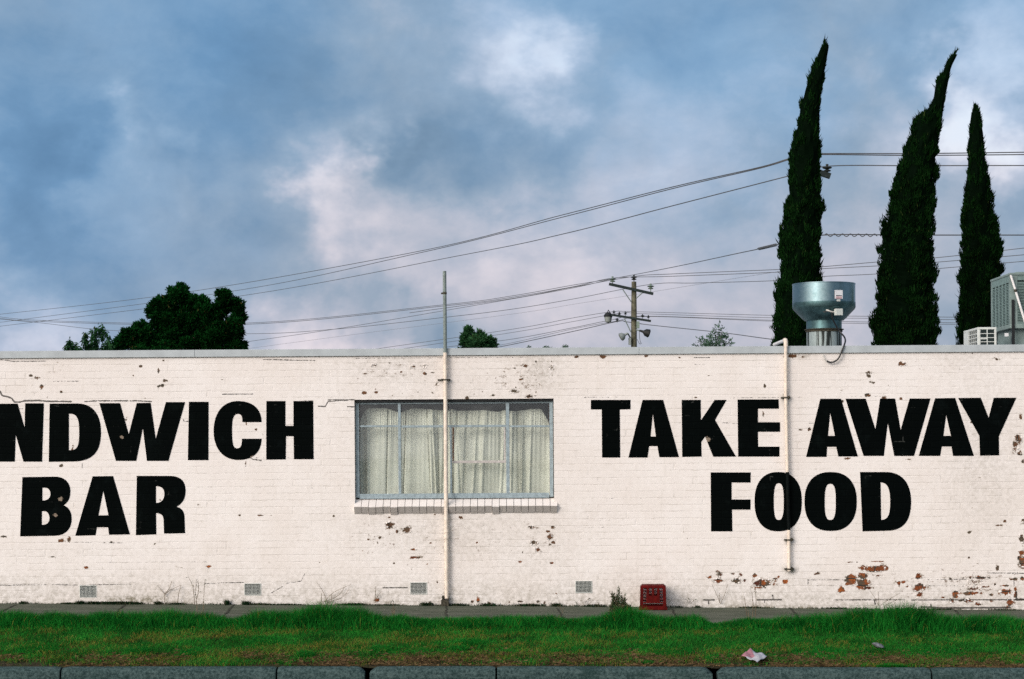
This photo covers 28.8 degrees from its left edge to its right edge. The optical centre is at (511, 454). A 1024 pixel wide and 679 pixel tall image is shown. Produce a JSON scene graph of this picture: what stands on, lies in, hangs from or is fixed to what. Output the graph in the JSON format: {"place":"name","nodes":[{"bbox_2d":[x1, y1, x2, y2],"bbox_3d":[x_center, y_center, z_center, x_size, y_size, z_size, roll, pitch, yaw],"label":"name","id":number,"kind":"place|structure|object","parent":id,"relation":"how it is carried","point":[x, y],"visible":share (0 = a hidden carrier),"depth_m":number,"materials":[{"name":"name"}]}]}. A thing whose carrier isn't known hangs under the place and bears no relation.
{"place":"outdoors","nodes":[
{"label":"outdoors","id":0,"kind":"place"},
{"bbox_2d":[62,322,114,350],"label":"tree","id":1,"kind":"object","parent":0,"point":[87,344],"visible":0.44,"depth_m":54.94,"materials":[{"name":"green plant"}]},
{"bbox_2d":[277,667,719,678],"bbox_3d":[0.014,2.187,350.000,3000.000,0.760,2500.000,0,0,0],"label":"ground","id":2,"kind":"structure","parent":0,"point":[712,670],"depth_m":22.19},
{"bbox_2d":[112,281,248,349],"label":"gum tree","id":3,"kind":"object","parent":2,"relation":"on","point":[180,315],"visible":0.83,"depth_m":74.71,"materials":[{"name":"green plant"}]},
{"bbox_2d":[370,666,494,678],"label":"kerb stone","id":4,"kind":"object","parent":2,"relation":"on","point":[433,672],"visible":1,"depth_m":20.94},
{"bbox_2d":[457,324,499,347],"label":"tree","id":5,"kind":"object","parent":2,"relation":"on","point":[470,338],"visible":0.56,"depth_m":59.80,"materials":[{"name":"green plant"}]},
{"bbox_2d":[0,344,1023,609],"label":"shop building","id":6,"kind":"structure","parent":2,"relation":"on","point":[138,476],"depth_m":25.06,"materials":[{"name":"brick"}]},
{"bbox_2d":[359,408,402,493],"bbox_3d":[-1.684,-0.031,25.336,0.596,1.112,0.134,0,0,0],"label":"curtain","id":7,"kind":"object","parent":6,"relation":"hanging from","point":[378,460],"visible":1,"depth_m":25.32,"materials":[{"name":"fabric"}]},
{"bbox_2d":[401,408,449,493],"bbox_3d":[-1.115,-0.032,25.352,0.665,1.114,0.144,0,0,0],"label":"curtain","id":8,"kind":"object","parent":6,"relation":"hanging from","point":[422,460],"visible":0.93,"depth_m":25.34,"materials":[{"name":"fabric"}]},
{"bbox_2d":[356,401,552,498],"bbox_3d":[-0.726,-0.060,25.151,2.490,1.234,0.067,0,0,0],"label":"window frame","id":9,"kind":"structure","parent":6,"relation":"in","point":[506,460],"depth_m":25.12,"materials":[{"name":"paint"}]},
{"bbox_2d":[449,409,505,492],"bbox_3d":[-0.428,-0.026,25.317,0.766,1.103,0.143,0,0,6],"label":"curtain","id":10,"kind":"object","parent":6,"relation":"hanging from","point":[477,443],"visible":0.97,"depth_m":25.32,"materials":[{"name":"fabric"}]},
{"bbox_2d":[509,409,549,494],"bbox_3d":[0.213,-0.025,25.334,0.552,1.100,0.164,0,0,0],"label":"curtain","id":11,"kind":"object","parent":6,"relation":"hanging from","point":[529,449],"visible":1,"depth_m":25.34,"materials":[{"name":"fabric"}]},
{"bbox_2d":[773,338,793,570],"bbox_3d":[3.462,0.003,25.544,0.145,2.933,1.128,0,0,0],"label":"downpipe","id":12,"kind":"object","parent":6,"relation":"attached to","point":[789,539],"visible":0.99,"depth_m":24.99,"materials":[{"name":"white metal"}]},
{"bbox_2d":[792,281,855,345],"bbox_3d":[4.025,-1.647,25.662,0.809,1.096,0.845,0,0,0],"label":"exhaust fan","id":13,"kind":"object","parent":6,"relation":"on","point":[815,305],"visible":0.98,"depth_m":25.42,"materials":[{"name":"metal"}]},
{"bbox_2d":[823,312,845,362],"bbox_3d":[4.120,-1.473,25.148,0.246,0.655,0.443,0,0,32],"label":"power cable","id":14,"kind":"object","parent":13,"relation":"attached to","point":[843,345],"visible":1,"depth_m":25.04,"materials":[{"name":"black rubber"}]},
{"bbox_2d":[964,327,996,344],"bbox_3d":[6.256,-1.393,26.619,0.248,0.559,0.821,0,0,0],"label":"air conditioner","id":15,"kind":"object","parent":6,"relation":"on","point":[981,336],"visible":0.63,"depth_m":26.22,"materials":[{"name":"white metal"}]},
{"bbox_2d":[990,272,1023,344],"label":"evaporative cooler","id":16,"kind":"object","parent":6,"relation":"on","point":[1007,306],"visible":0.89,"depth_m":26.69,"materials":[{"name":"plastic"}]},
{"bbox_2d":[527,344,567,347],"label":"distant tree","id":17,"kind":"object","parent":2,"relation":"on","point":[548,346],"visible":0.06,"depth_m":89.94,"materials":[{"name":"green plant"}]},
{"bbox_2d":[497,666,712,678],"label":"kerb stone","id":18,"kind":"object","parent":2,"relation":"on","point":[582,672],"visible":1,"depth_m":20.94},
{"bbox_2d":[604,275,653,346],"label":"utility pole","id":19,"kind":"object","parent":2,"relation":"on","point":[633,339],"visible":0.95,"depth_m":104.74,"materials":[{"name":"brown wood"}]},
{"bbox_2d":[247,280,606,341],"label":"power line","id":20,"kind":"object","parent":19,"relation":"attached to","point":[438,311],"visible":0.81,"depth_m":115.25,"materials":[{"name":"rubber"}]},
{"bbox_2d":[1,254,1023,324],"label":"power line","id":21,"kind":"object","parent":19,"relation":"attached to","point":[524,295],"visible":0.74,"depth_m":107.30,"materials":[{"name":"metal"}]},
{"bbox_2d":[2,261,1023,333],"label":"power line","id":22,"kind":"object","parent":19,"relation":"attached to","point":[522,307],"visible":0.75,"depth_m":109.78,"materials":[{"name":"metal"}]},
{"bbox_2d":[3,233,1023,322],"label":"power line","id":23,"kind":"object","parent":19,"relation":"attached to","point":[767,246],"visible":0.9,"depth_m":71.62,"materials":[{"name":"metal"}]},
{"bbox_2d":[248,271,779,348],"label":"power line","id":24,"kind":"object","parent":19,"relation":"attached to","point":[516,313],"visible":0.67,"depth_m":149.69,"materials":[{"name":"metal"}]},
{"bbox_2d":[377,311,869,348],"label":"power line","id":25,"kind":"object","parent":19,"relation":"attached to","point":[581,316],"visible":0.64,"depth_m":106.92,"materials":[{"name":"rubber"}]},
{"bbox_2d":[500,320,772,346],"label":"power line","id":26,"kind":"object","parent":19,"relation":"attached to","point":[640,323],"visible":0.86,"depth_m":104.71,"materials":[{"name":"rubber"}]},
{"bbox_2d":[410,312,955,347],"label":"power line","id":27,"kind":"object","parent":19,"relation":"attached to","point":[660,314],"visible":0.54,"depth_m":104.33,"materials":[{"name":"rubber"}]},
{"bbox_2d":[449,316,947,346],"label":"power line","id":28,"kind":"object","parent":19,"relation":"attached to","point":[663,316],"visible":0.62,"depth_m":104.26,"materials":[{"name":"rubber"}]},
{"bbox_2d":[410,248,1022,312],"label":"power line","id":29,"kind":"object","parent":19,"relation":"attached to","point":[682,273],"visible":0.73,"depth_m":101.46,"materials":[{"name":"metal"}]},
{"bbox_2d":[497,316,955,345],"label":"power line","id":30,"kind":"object","parent":19,"relation":"attached to","point":[709,318],"visible":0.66,"depth_m":102.92,"materials":[{"name":"rubber"}]},
{"bbox_2d":[691,320,734,346],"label":"sapling tree","id":31,"kind":"object","parent":2,"relation":"on","point":[720,337],"visible":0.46,"depth_m":59.97,"materials":[{"name":"green plant"}]},
{"bbox_2d":[769,36,828,345],"bbox_3d":[5.713,-3.190,40.002,1.147,10.519,1.121,0,0,42],"label":"cypress tree","id":32,"kind":"object","parent":2,"relation":"on","point":[799,253],"visible":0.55,"depth_m":39.79,"materials":[{"name":"green plant"}]},
{"bbox_2d":[716,667,930,678],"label":"kerb stone","id":33,"kind":"object","parent":2,"relation":"on","point":[823,673],"visible":1,"depth_m":20.94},
{"bbox_2d":[820,164,831,178],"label":"utility pole","id":34,"kind":"object","parent":2,"relation":"on","point":[825,174],"visible":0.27,"depth_m":49.74,"materials":[{"name":"grey metal"}]},
{"bbox_2d":[5,152,1023,313],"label":"power line","id":35,"kind":"object","parent":34,"relation":"attached to","point":[576,211],"visible":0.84,"depth_m":61.80,"materials":[{"name":"metal"}]},
{"bbox_2d":[5,154,1023,321],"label":"power line","id":36,"kind":"object","parent":34,"relation":"attached to","point":[597,208],"visible":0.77,"depth_m":59.81,"materials":[{"name":"metal"}]},
{"bbox_2d":[5,165,1023,325],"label":"power line","id":37,"kind":"object","parent":34,"relation":"attached to","point":[600,224],"visible":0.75,"depth_m":59.47,"materials":[{"name":"metal"}]},
{"bbox_2d":[868,46,957,344],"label":"cypress tree","id":38,"kind":"object","parent":2,"relation":"on","point":[905,311],"visible":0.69,"depth_m":41.68,"materials":[{"name":"green plant"}]},
{"bbox_2d":[930,667,1023,678],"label":"kerb stone","id":39,"kind":"object","parent":2,"relation":"on","point":[971,673],"visible":1,"depth_m":20.94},
{"bbox_2d":[953,99,1005,344],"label":"cypress tree","id":40,"kind":"object","parent":2,"relation":"on","point":[981,243],"visible":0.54,"depth_m":44.77,"materials":[{"name":"green plant"}]},
{"bbox_2d":[0,603,1023,622],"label":"path","id":41,"kind":"structure","parent":0,"point":[715,614],"depth_m":24.56,"materials":[{"name":"concrete"}]},
{"bbox_2d":[157,581,180,602],"bbox_3d":[-4.305,1.731,25.023,0.302,0.279,0.049,0,0,0],"label":"dead weed","id":42,"kind":"object","parent":41,"relation":"on","point":[168,591],"visible":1,"depth_m":25.02,"materials":[{"name":"beige plant"}]},
{"bbox_2d":[186,577,206,610],"bbox_3d":[-3.791,1.687,23.902,0.259,0.451,0.081,0,0,0],"label":"dead weed","id":43,"kind":"object","parent":41,"relation":"on","point":[198,592],"visible":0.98,"depth_m":23.91,"materials":[{"name":"brown plant"}]},
{"bbox_2d":[317,583,350,601],"bbox_3d":[-2.236,1.735,25.021,0.430,0.250,0.045,0,0,0],"label":"dead weed","id":44,"kind":"object","parent":41,"relation":"on","point":[331,596],"visible":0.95,"depth_m":25.02,"materials":[{"name":"beige plant"}]},
{"bbox_2d":[438,271,449,605],"bbox_3d":[-0.851,-0.192,25.009,0.160,4.214,0.097,0,0,0],"label":"vent pole","id":45,"kind":"object","parent":41,"relation":"on","point":[446,530],"visible":1,"depth_m":24.98,"materials":[{"name":"grey metal"}]},
{"bbox_2d":[1,604,960,617],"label":"path joint","id":46,"kind":"object","parent":41,"relation":"on","point":[446,614],"visible":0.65,"depth_m":24.47,"materials":[{"name":"grey concrete"}]},
{"bbox_2d":[2,599,1019,610],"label":"seedlings","id":47,"kind":"object","parent":41,"relation":"on","point":[226,602],"visible":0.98,"depth_m":25.02,"materials":[{"name":"green plant"}]},
{"bbox_2d":[639,584,666,609],"bbox_3d":[1.761,1.778,24.850,0.351,0.304,0.351,0,0,4],"label":"milk crate","id":48,"kind":"object","parent":41,"relation":"on","point":[652,598],"visible":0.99,"depth_m":24.69,"materials":[{"name":"red plastic"}]},
{"bbox_2d":[743,591,755,616],"bbox_3d":[2.814,1.762,23.503,0.166,0.330,0.080,0,0,22],"label":"dead weed","id":49,"kind":"object","parent":41,"relation":"on","point":[754,606],"visible":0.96,"depth_m":23.50,"materials":[{"name":"brown plant"}]},
{"bbox_2d":[0,596,1023,668],"bbox_3d":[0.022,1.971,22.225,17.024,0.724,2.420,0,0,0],"label":"grass","id":50,"kind":"structure","parent":0,"point":[910,622],"depth_m":22.50,"materials":[{"name":"green plant"}]},
{"bbox_2d":[0,645,1023,667],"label":"dead straw","id":51,"kind":"object","parent":50,"relation":"on","point":[414,659],"visible":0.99,"depth_m":21.33,"materials":[{"name":"brown plant"}]},
{"bbox_2d":[741,648,765,661],"bbox_3d":[2.602,2.151,21.346,0.222,0.105,0.460,0,0,-25],"label":"litter paper","id":52,"kind":"object","parent":51,"relation":"on","point":[749,654],"visible":1,"depth_m":21.35,"materials":[{"name":"white paper"}]},
{"bbox_2d":[609,586,632,614],"bbox_3d":[1.272,1.732,23.237,0.325,0.402,0.130,0,0,0],"label":"green weed","id":53,"kind":"object","parent":50,"relation":"on","point":[618,602],"visible":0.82,"depth_m":23.22,"materials":[{"name":"green plant"}]},
{"bbox_2d":[872,642,883,647],"bbox_3d":[4.026,2.103,21.902,0.134,0.070,0.102,0,0,0],"label":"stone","id":54,"kind":"object","parent":50,"relation":"on","point":[877,645],"visible":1,"depth_m":21.87,"materials":[{"name":"grey stone"}]},
{"bbox_2d":[0,0,1023,350],"label":"sky","id":55,"kind":"structure","parent":0,"point":[147,147],"materials":[{"name":"blue"}]},
{"label":"road","id":56,"kind":"structure","parent":0,"visible":0},
{"bbox_2d":[0,666,62,678],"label":"kerb stone","id":57,"kind":"object","parent":56,"relation":"on","point":[32,672],"visible":1,"depth_m":20.94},
{"bbox_2d":[61,666,276,678],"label":"kerb stone","id":58,"kind":"object","parent":56,"relation":"on","point":[172,672],"visible":1,"depth_m":20.94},
{"bbox_2d":[277,666,365,678],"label":"kerb stone","id":59,"kind":"object","parent":56,"relation":"on","point":[319,672],"visible":1,"depth_m":20.94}
]}

